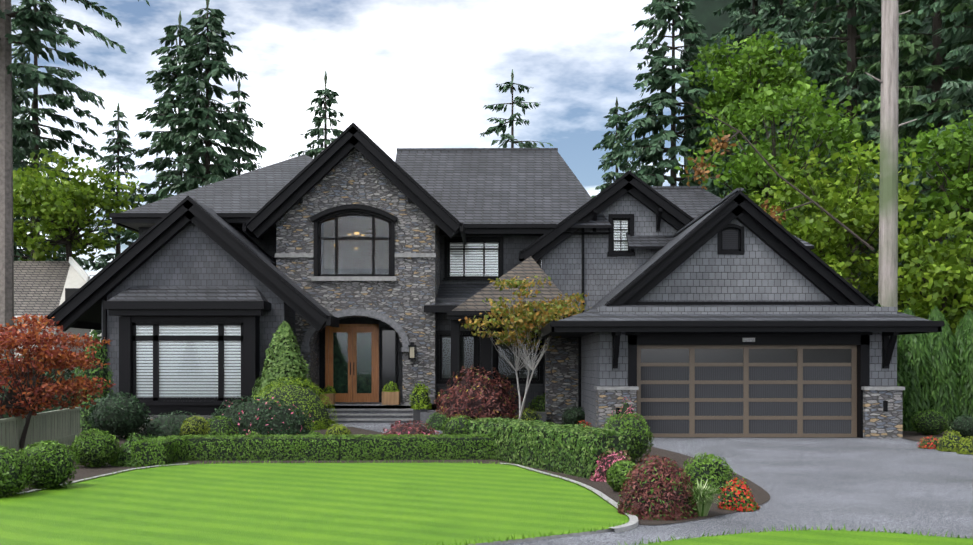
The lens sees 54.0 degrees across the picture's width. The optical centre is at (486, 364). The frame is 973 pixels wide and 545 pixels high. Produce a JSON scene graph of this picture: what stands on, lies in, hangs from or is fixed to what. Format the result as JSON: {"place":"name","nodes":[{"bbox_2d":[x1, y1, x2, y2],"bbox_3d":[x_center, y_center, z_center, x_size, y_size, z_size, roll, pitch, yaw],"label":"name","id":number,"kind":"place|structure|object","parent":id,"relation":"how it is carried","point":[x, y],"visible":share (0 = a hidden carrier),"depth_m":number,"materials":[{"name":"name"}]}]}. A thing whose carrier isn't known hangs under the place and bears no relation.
{"place":"outdoors","nodes":[
{"label":"outdoors","id":0,"kind":"place"},
{"bbox_2d":[13,160,83,259],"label":"fir","id":1,"kind":"object","parent":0,"point":[17,252],"visible":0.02,"depth_m":58.47,"materials":[{"name":"green plant"}]},
{"bbox_2d":[11,0,683,341],"label":"sky","id":2,"kind":"structure","parent":0,"point":[407,73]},
{"bbox_2d":[420,424,857,437],"bbox_3d":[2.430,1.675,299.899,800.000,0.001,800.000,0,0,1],"label":"ground","id":3,"kind":"structure","parent":0,"point":[742,437],"depth_m":21.97,"materials":[{"name":"grey concrete"}]},
{"bbox_2d":[12,25,65,254],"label":"fir","id":4,"kind":"object","parent":3,"relation":"on","point":[20,132],"visible":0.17,"depth_m":44.74,"materials":[{"name":"green plant"}]},
{"bbox_2d":[0,356,81,417],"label":"neighbour shrub","id":5,"kind":"object","parent":3,"relation":"on","point":[6,413],"visible":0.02,"depth_m":29.08,"materials":[{"name":"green plant"}]},
{"bbox_2d":[14,257,89,372],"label":"neighbour house","id":6,"kind":"structure","parent":3,"relation":"on","point":[44,288],"depth_m":39.73,"materials":[{"name":"grey"}]},
{"bbox_2d":[11,0,106,260],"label":"fir","id":7,"kind":"object","parent":3,"relation":"on","point":[61,100],"visible":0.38,"depth_m":50.09,"materials":[{"name":"green plant"}]},
{"bbox_2d":[13,101,106,270],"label":"fir","id":8,"kind":"object","parent":3,"relation":"on","point":[80,262],"visible":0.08,"depth_m":54.18,"materials":[{"name":"green plant"}]},
{"bbox_2d":[0,0,149,359],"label":"fir","id":9,"kind":"object","parent":3,"relation":"on","point":[31,39],"visible":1,"depth_m":34.87,"materials":[{"name":"green plant"}]},
{"bbox_2d":[13,149,144,260],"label":"deciduous tree","id":10,"kind":"object","parent":3,"relation":"on","point":[65,215],"visible":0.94,"depth_m":42.12,"materials":[{"name":"green leaf"},{"name":"bark"}]},
{"bbox_2d":[74,330,114,433],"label":"columnar shrub","id":11,"kind":"object","parent":3,"relation":"on","point":[103,372],"visible":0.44,"depth_m":22.77,"materials":[{"name":"green plant"}]},
{"bbox_2d":[81,101,145,340],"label":"fir","id":12,"kind":"object","parent":3,"relation":"on","point":[119,142],"visible":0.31,"depth_m":59.91,"materials":[{"name":"green plant"}]},
{"bbox_2d":[110,11,222,244],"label":"fir","id":13,"kind":"object","parent":3,"relation":"on","point":[166,107],"visible":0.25,"depth_m":49.38,"materials":[{"name":"green plant"}]},
{"bbox_2d":[124,0,269,239],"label":"fir","id":14,"kind":"object","parent":3,"relation":"on","point":[203,115],"visible":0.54,"depth_m":46.63,"materials":[{"name":"green plant"}]},
{"bbox_2d":[222,78,260,179],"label":"fir","id":15,"kind":"object","parent":3,"relation":"on","point":[238,106],"visible":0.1,"depth_m":55.95,"materials":[{"name":"green plant"}]},
{"bbox_2d":[289,71,344,157],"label":"fir","id":16,"kind":"object","parent":3,"relation":"on","point":[318,131],"visible":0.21,"depth_m":54.83,"materials":[{"name":"green plant"}]},
{"bbox_2d":[46,122,813,424],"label":"house","id":17,"kind":"structure","parent":3,"relation":"on","point":[190,301],"depth_m":28.43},
{"bbox_2d":[320,324,397,401],"bbox_3d":[-4.009,-0.050,29.885,2.440,2.450,0.120,0,0,1],"label":"front door","id":18,"kind":"structure","parent":17,"relation":"attached to","point":[349,362],"depth_m":29.89,"materials":[{"name":"brown wood"}]},
{"bbox_2d":[320,391,427,423],"bbox_3d":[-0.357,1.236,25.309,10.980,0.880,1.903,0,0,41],"label":"planters","id":19,"kind":"object","parent":17,"relation":"on","point":[390,398],"visible":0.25,"depth_m":28.04,"materials":[{"name":"brown wood"}]},
{"bbox_2d":[322,385,336,393],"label":"planter plant","id":20,"kind":"object","parent":19,"relation":"on","point":[328,390],"visible":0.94,"depth_m":28.43,"materials":[{"name":"green plant"}]},
{"bbox_2d":[382,381,399,391],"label":"planter plant","id":21,"kind":"object","parent":19,"relation":"on","point":[391,387],"visible":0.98,"depth_m":28.14,"materials":[{"name":"green plant"}]},
{"bbox_2d":[409,381,431,409],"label":"shrub","id":22,"kind":"object","parent":19,"relation":"on","point":[420,399],"visible":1,"depth_m":27.17,"materials":[{"name":"green plant"}]},
{"bbox_2d":[434,364,524,421],"bbox_3d":[-0.212,0.855,26.818,2.711,1.737,2.354,0,0,1],"label":"shrub","id":23,"kind":"object","parent":3,"relation":"on","point":[472,396],"visible":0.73,"depth_m":26.26,"materials":[{"name":"red plant"}]},
{"bbox_2d":[480,69,552,147],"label":"fir","id":24,"kind":"object","parent":3,"relation":"on","point":[517,101],"visible":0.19,"depth_m":59.64,"materials":[{"name":"green plant"}]},
{"bbox_2d":[528,393,544,411],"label":"green shrub","id":25,"kind":"object","parent":3,"relation":"on","point":[538,404],"visible":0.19,"depth_m":27.66,"materials":[{"name":"green plant"}]},
{"bbox_2d":[562,407,584,424],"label":"dark shrub","id":26,"kind":"object","parent":3,"relation":"on","point":[572,415],"visible":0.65,"depth_m":25.37,"materials":[{"name":"green plant"}]},
{"bbox_2d":[591,97,640,197],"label":"fir","id":27,"kind":"object","parent":3,"relation":"on","point":[622,125],"visible":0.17,"depth_m":57.69,"materials":[{"name":"green plant"}]},
{"bbox_2d":[593,0,756,193],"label":"fir","id":28,"kind":"object","parent":3,"relation":"on","point":[663,78],"visible":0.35,"depth_m":47.26,"materials":[{"name":"green plant"}]},
{"bbox_2d":[689,36,747,198],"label":"fir","id":29,"kind":"object","parent":3,"relation":"on","point":[715,191],"visible":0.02,"depth_m":56.70,"materials":[{"name":"green plant"}]},
{"bbox_2d":[538,188,943,437],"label":"garage","id":30,"kind":"structure","parent":3,"relation":"on","point":[737,266],"depth_m":21.97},
{"bbox_2d":[637,345,856,436],"bbox_3d":[5.993,0.611,22.062,5.100,2.130,0.070,0,0,1],"label":"garage door","id":31,"kind":"structure","parent":30,"relation":"attached to","point":[747,391],"depth_m":22.05,"materials":[{"name":"grey glass"}]},
{"bbox_2d":[681,29,823,192],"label":"deciduous tree","id":32,"kind":"object","parent":3,"relation":"on","point":[732,70],"visible":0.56,"depth_m":44.90,"materials":[{"name":"green plant"}]},
{"bbox_2d":[697,0,807,204],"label":"fir","id":33,"kind":"object","parent":3,"relation":"on","point":[741,14],"visible":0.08,"depth_m":67.39,"materials":[{"name":"green plant"}]},
{"bbox_2d":[675,78,878,224],"bbox_3d":[12.206,-5.172,40.248,8.363,13.708,6.488,0,0,1],"label":"deciduous tree","id":34,"kind":"object","parent":3,"relation":"on","point":[751,166],"visible":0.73,"depth_m":39.76,"materials":[{"name":"green plant"}]},
{"bbox_2d":[770,210,793,228],"bbox_3d":[9.691,-2.012,35.596,3.615,7.402,2.861,0,0,1],"label":"maple","id":35,"kind":"object","parent":3,"relation":"on","point":[783,222],"depth_m":34.95,"materials":[{"name":"green plant"}]},
{"bbox_2d":[721,0,845,239],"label":"fir","id":36,"kind":"object","parent":3,"relation":"on","point":[792,11],"visible":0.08,"depth_m":57.25,"materials":[{"name":"green plant"}]},
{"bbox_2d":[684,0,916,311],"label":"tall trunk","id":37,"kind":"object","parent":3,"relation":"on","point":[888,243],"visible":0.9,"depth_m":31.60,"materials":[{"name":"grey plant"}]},
{"bbox_2d":[684,0,931,308],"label":"forest","id":38,"kind":"object","parent":3,"relation":"on","point":[706,18],"depth_m":78.57,"materials":[{"name":"green plant"}]},
{"bbox_2d":[793,218,857,288],"bbox_3d":[11.326,-1.867,35.331,4.425,7.131,4.229,0,0,1],"label":"maple","id":39,"kind":"object","parent":3,"relation":"on","point":[807,226],"visible":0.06,"depth_m":35.00,"materials":[{"name":"green plant"}]},
{"bbox_2d":[776,0,878,252],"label":"fir","id":40,"kind":"object","parent":3,"relation":"on","point":[797,3],"visible":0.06,"depth_m":65.14,"materials":[{"name":"green plant"}]},
{"bbox_2d":[748,139,936,295],"bbox_3d":[13.909,-3.505,37.181,7.867,10.412,5.938,0,0,1],"label":"deciduous tree","id":41,"kind":"object","parent":3,"relation":"on","point":[858,216],"visible":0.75,"depth_m":36.17,"materials":[{"name":"green plant"}]},
{"bbox_2d":[789,1,901,305],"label":"fir","id":42,"kind":"object","parent":3,"relation":"on","point":[844,34],"depth_m":73.04,"materials":[{"name":"green plant"}]},
{"bbox_2d":[761,0,950,289],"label":"fir","id":43,"kind":"object","parent":3,"relation":"on","point":[825,52],"visible":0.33,"depth_m":49.32,"materials":[{"name":"green plant"}]},
{"bbox_2d":[819,0,945,309],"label":"fir","id":44,"kind":"object","parent":3,"relation":"on","point":[870,115],"visible":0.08,"depth_m":61.47,"materials":[{"name":"green plant"}]},
{"bbox_2d":[823,0,972,251],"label":"fir","id":45,"kind":"object","parent":3,"relation":"on","point":[908,106],"visible":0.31,"depth_m":45.42,"materials":[{"name":"green plant"}]},
{"bbox_2d":[859,210,972,336],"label":"maple","id":46,"kind":"object","parent":3,"relation":"on","point":[941,278],"visible":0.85,"depth_m":33.84,"materials":[{"name":"green plant"}]},
{"bbox_2d":[867,0,972,300],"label":"fir","id":47,"kind":"object","parent":3,"relation":"on","point":[959,92],"visible":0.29,"depth_m":42.80,"materials":[{"name":"green plant"}]},
{"bbox_2d":[869,109,972,273],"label":"deciduous tree","id":48,"kind":"object","parent":3,"relation":"on","point":[956,176],"visible":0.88,"depth_m":36.25,"materials":[{"name":"green plant"}]},
{"bbox_2d":[904,0,972,328],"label":"fir","id":49,"kind":"object","parent":3,"relation":"on","point":[923,27],"depth_m":64.86,"materials":[{"name":"green plant"}]},
{"bbox_2d":[497,438,972,544],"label":"driveway","id":50,"kind":"structure","parent":0,"point":[904,485],"depth_m":12.89,"materials":[{"name":"grey asphalt"}]},
{"bbox_2d":[0,459,629,544],"bbox_3d":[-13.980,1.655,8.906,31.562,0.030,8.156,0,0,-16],"label":"lawn","id":51,"kind":"structure","parent":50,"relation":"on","point":[322,504],"depth_m":10.96,"materials":[{"name":"green plant"}]},
{"bbox_2d":[1,425,769,524],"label":"garden bed","id":52,"kind":"object","parent":50,"relation":"on","point":[760,495],"visible":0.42,"depth_m":15.30,"materials":[{"name":"brown soil"}]},
{"bbox_2d":[0,446,33,497],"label":"box ball","id":53,"kind":"object","parent":52,"relation":"on","point":[15,469],"visible":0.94,"depth_m":11.80,"materials":[{"name":"green plant"}]},
{"bbox_2d":[0,407,81,456],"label":"fence","id":54,"kind":"object","parent":52,"relation":"on","point":[43,426],"visible":0.52,"depth_m":17.86,"materials":[{"name":"grey wood"}]},
{"bbox_2d":[1,368,80,428],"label":"fence","id":55,"kind":"object","parent":52,"relation":"on","point":[66,376],"visible":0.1,"depth_m":25.38,"materials":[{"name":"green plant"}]},
{"bbox_2d":[16,440,79,489],"bbox_3d":[-5.856,1.337,12.675,0.810,0.679,0.729,0,0,1],"label":"box ball","id":56,"kind":"object","parent":52,"relation":"on","point":[53,463],"visible":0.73,"depth_m":12.50,"materials":[{"name":"green plant"}]},
{"bbox_2d":[0,313,115,452],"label":"japanese maple","id":57,"kind":"object","parent":52,"relation":"on","point":[29,398],"visible":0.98,"depth_m":16.41,"materials":[{"name":"red plant"}]},
{"bbox_2d":[69,428,120,467],"bbox_3d":[-6.355,1.349,15.473,0.787,0.652,0.713,0,0,1],"label":"box ball","id":58,"kind":"object","parent":52,"relation":"on","point":[96,448],"visible":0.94,"depth_m":15.32,"materials":[{"name":"green plant"}]},
{"bbox_2d":[87,391,149,439],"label":"dark round shrub","id":59,"kind":"object","parent":52,"relation":"on","point":[121,416],"visible":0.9,"depth_m":20.95,"materials":[{"name":"green plant"}]},
{"bbox_2d":[108,432,156,466],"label":"shrub","id":60,"kind":"object","parent":52,"relation":"on","point":[125,457],"visible":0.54,"depth_m":15.68,"materials":[{"name":"green plant"}]},
{"bbox_2d":[137,410,200,437],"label":"dark shrub","id":61,"kind":"object","parent":52,"relation":"on","point":[170,424],"visible":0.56,"depth_m":21.72,"materials":[{"name":"green plant"}]},
{"bbox_2d":[180,415,210,436],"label":"gold shrub","id":62,"kind":"object","parent":52,"relation":"on","point":[196,425],"visible":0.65,"depth_m":20.10,"materials":[{"name":"green plant"}]},
{"bbox_2d":[206,416,239,436],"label":"dark shrub","id":63,"kind":"object","parent":52,"relation":"on","point":[220,426],"visible":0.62,"depth_m":22.11,"materials":[{"name":"green plant"}]},
{"bbox_2d":[246,429,261,436],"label":"shrub","id":64,"kind":"object","parent":52,"relation":"on","point":[254,433],"visible":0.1,"depth_m":18.00,"materials":[{"name":"green plant"}]},
{"bbox_2d":[204,395,314,435],"bbox_3d":[-5.549,1.217,22.994,2.822,0.974,1.553,0,0,1],"label":"flowering shrub","id":65,"kind":"object","parent":52,"relation":"on","point":[264,418],"visible":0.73,"depth_m":22.67,"materials":[{"name":"green plant"}]},
{"bbox_2d":[251,321,321,401],"bbox_3d":[-5.539,0.264,26.143,1.715,2.984,1.848,0,0,36],"label":"dwarf conifer","id":66,"kind":"object","parent":52,"relation":"on","point":[285,359],"visible":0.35,"depth_m":25.90,"materials":[{"name":"green plant"}]},
{"bbox_2d":[254,376,337,430],"bbox_3d":[-5.127,0.993,24.935,2.476,1.385,2.206,0,0,1],"label":"dome shrub","id":67,"kind":"object","parent":52,"relation":"on","point":[308,400],"visible":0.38,"depth_m":24.52,"materials":[{"name":"green plant"}]},
{"bbox_2d":[304,428,321,436],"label":"shrub","id":68,"kind":"object","parent":52,"relation":"on","point":[314,433],"visible":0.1,"depth_m":18.28,"materials":[{"name":"green plant"}]},
{"bbox_2d":[129,434,496,466],"bbox_3d":[-2.730,1.453,16.478,6.284,0.456,1.531,0,0,-3],"label":"box hedge","id":69,"kind":"object","parent":52,"relation":"on","point":[166,450],"visible":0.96,"depth_m":16.57,"materials":[{"name":"green plant"}]},
{"bbox_2d":[2,463,637,532],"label":"lawn curb","id":70,"kind":"structure","parent":52,"relation":"on","point":[632,523],"depth_m":12.43,"materials":[{"name":"concrete"}]},
{"bbox_2d":[325,424,351,436],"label":"gold shrub","id":71,"kind":"object","parent":52,"relation":"on","point":[338,430],"visible":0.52,"depth_m":19.08,"materials":[{"name":"green plant"}]},
{"bbox_2d":[332,423,441,434],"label":"entry walk","id":72,"kind":"structure","parent":52,"relation":"on","point":[378,427],"depth_m":25.57,"materials":[{"name":"grey concrete"}]},
{"bbox_2d":[381,420,438,436],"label":"red shrub","id":73,"kind":"object","parent":52,"relation":"on","point":[407,428],"visible":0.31,"depth_m":19.66,"materials":[{"name":"red plant"}]},
{"bbox_2d":[425,411,448,429],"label":"green shrub","id":74,"kind":"object","parent":52,"relation":"on","point":[436,421],"visible":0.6,"depth_m":24.34,"materials":[{"name":"green plant"}]},
{"bbox_2d":[441,415,469,434],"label":"shrub","id":75,"kind":"object","parent":52,"relation":"on","point":[459,425],"visible":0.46,"depth_m":19.70,"materials":[{"name":"green plant"}]},
{"bbox_2d":[459,275,591,418],"bbox_3d":[1.061,-0.354,25.483,3.590,4.083,2.874,0,0,1],"label":"ornamental tree","id":76,"kind":"object","parent":52,"relation":"on","point":[525,316],"visible":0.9,"depth_m":25.12,"materials":[{"name":"green plant"}]},
{"bbox_2d":[515,408,542,425],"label":"gold shrub","id":77,"kind":"object","parent":52,"relation":"on","point":[528,415],"visible":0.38,"depth_m":25.44,"materials":[{"name":"green plant"}]},
{"bbox_2d":[468,417,630,478],"bbox_3d":[0.919,1.314,15.763,0.925,0.760,4.283,0,0,-29],"label":"variegated hedge","id":78,"kind":"object","parent":52,"relation":"on","point":[568,449],"visible":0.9,"depth_m":14.97,"materials":[{"name":"green plant"}]},
{"bbox_2d":[574,420,591,429],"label":"red flowers","id":79,"kind":"object","parent":52,"relation":"on","point":[584,423],"visible":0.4,"depth_m":23.36,"materials":[{"name":"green plant"}]},
{"bbox_2d":[589,448,630,481],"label":"pink shrub","id":80,"kind":"object","parent":52,"relation":"on","point":[606,462],"visible":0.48,"depth_m":13.63,"materials":[{"name":"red plant"}]},
{"bbox_2d":[606,459,637,491],"bbox_3d":[1.815,1.461,12.486,0.500,0.442,0.448,0,0,1],"label":"box ball","id":81,"kind":"object","parent":52,"relation":"on","point":[617,473],"visible":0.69,"depth_m":12.39,"materials":[{"name":"green plant"}]},
{"bbox_2d":[602,413,653,462],"bbox_3d":[2.323,1.239,15.882,0.926,0.874,0.855,0,0,1],"label":"box ball","id":82,"kind":"object","parent":52,"relation":"on","point":[638,434],"visible":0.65,"depth_m":15.66,"materials":[{"name":"green plant"}]},
{"bbox_2d":[616,454,698,520],"bbox_3d":[1.885,1.339,10.559,0.902,0.700,0.798,0,0,1],"label":"red shrub","id":83,"kind":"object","parent":52,"relation":"on","point":[655,489],"depth_m":10.34,"materials":[{"name":"red plant"}]},
{"bbox_2d":[683,477,724,516],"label":"ornamental grass","id":84,"kind":"object","parent":52,"relation":"on","point":[703,496],"depth_m":10.43,"materials":[{"name":"green plant"}]},
{"bbox_2d":[682,452,738,493],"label":"shrub","id":85,"kind":"object","parent":52,"relation":"on","point":[710,469],"visible":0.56,"depth_m":12.48,"materials":[{"name":"green plant"}]},
{"bbox_2d":[717,477,760,511],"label":"red flowers","id":86,"kind":"object","parent":52,"relation":"on","point":[736,494],"visible":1,"depth_m":10.92,"materials":[{"name":"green plant"}]},
{"bbox_2d":[612,397,640,420],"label":"pink flowers","id":87,"kind":"object","parent":50,"relation":"on","point":[626,408],"depth_m":21.47,"materials":[{"name":"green plant"}]},
{"bbox_2d":[641,530,972,544],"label":"lawn","id":88,"kind":"structure","parent":50,"relation":"on","point":[820,537],"depth_m":8.96,"materials":[{"name":"green plant"}]},
{"bbox_2d":[618,524,970,544],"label":"lawn fringe","id":89,"kind":"object","parent":88,"relation":"on","point":[791,529],"visible":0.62,"depth_m":9.28,"materials":[{"name":"green plant"}]},
{"bbox_2d":[903,431,972,441],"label":"hedge bed","id":90,"kind":"object","parent":50,"relation":"on","point":[912,435],"visible":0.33,"depth_m":22.32,"materials":[{"name":"brown soil"}]},
{"bbox_2d":[876,303,902,385],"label":"cedar hedge","id":91,"kind":"object","parent":90,"relation":"on","point":[898,362],"visible":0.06,"depth_m":23.76,"materials":[{"name":"green plant"}]},
{"bbox_2d":[897,307,935,431],"bbox_3d":[10.692,0.157,24.096,1.336,3.326,1.160,0,0,1],"label":"cedar hedge","id":92,"kind":"object","parent":90,"relation":"on","point":[914,370],"visible":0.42,"depth_m":23.70,"materials":[{"name":"green plant"}]},
{"bbox_2d":[917,436,938,448],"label":"red flowers","id":93,"kind":"object","parent":90,"relation":"on","point":[929,443],"visible":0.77,"depth_m":18.95,"materials":[{"name":"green plant"}]},
{"bbox_2d":[909,409,948,434],"bbox_3d":[10.469,1.358,22.551,0.865,0.638,0.800,0,0,1],"label":"box ball","id":94,"kind":"object","parent":90,"relation":"on","point":[928,422],"visible":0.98,"depth_m":22.34,"materials":[{"name":"green plant"}]},
{"bbox_2d":[925,305,961,430],"bbox_3d":[11.398,0.150,24.105,1.378,3.339,1.133,0,0,1],"label":"cedar hedge","id":95,"kind":"object","parent":90,"relation":"on","point":[944,368],"visible":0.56,"depth_m":23.70,"materials":[{"name":"green plant"}]},
{"bbox_2d":[936,430,961,451],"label":"gold shrub","id":96,"kind":"object","parent":90,"relation":"on","point":[948,442],"visible":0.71,"depth_m":18.36,"materials":[{"name":"green plant"}]},
{"bbox_2d":[947,422,953,431],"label":"shrub","id":97,"kind":"object","parent":90,"relation":"on","point":[950,426],"visible":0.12,"depth_m":23.67,"materials":[{"name":"green plant"}]},
{"bbox_2d":[950,414,972,437],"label":"dark shrub","id":98,"kind":"object","parent":90,"relation":"on","point":[963,425],"visible":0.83,"depth_m":21.47,"materials":[{"name":"green plant"}]},
{"bbox_2d":[954,309,972,416],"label":"cedar hedge","id":99,"kind":"object","parent":90,"relation":"on","point":[963,335],"visible":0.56,"depth_m":23.72,"materials":[{"name":"green plant"}]},
{"bbox_2d":[956,436,972,454],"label":"gold shrub","id":100,"kind":"object","parent":90,"relation":"on","point":[965,446],"visible":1,"depth_m":17.79,"materials":[{"name":"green plant"}]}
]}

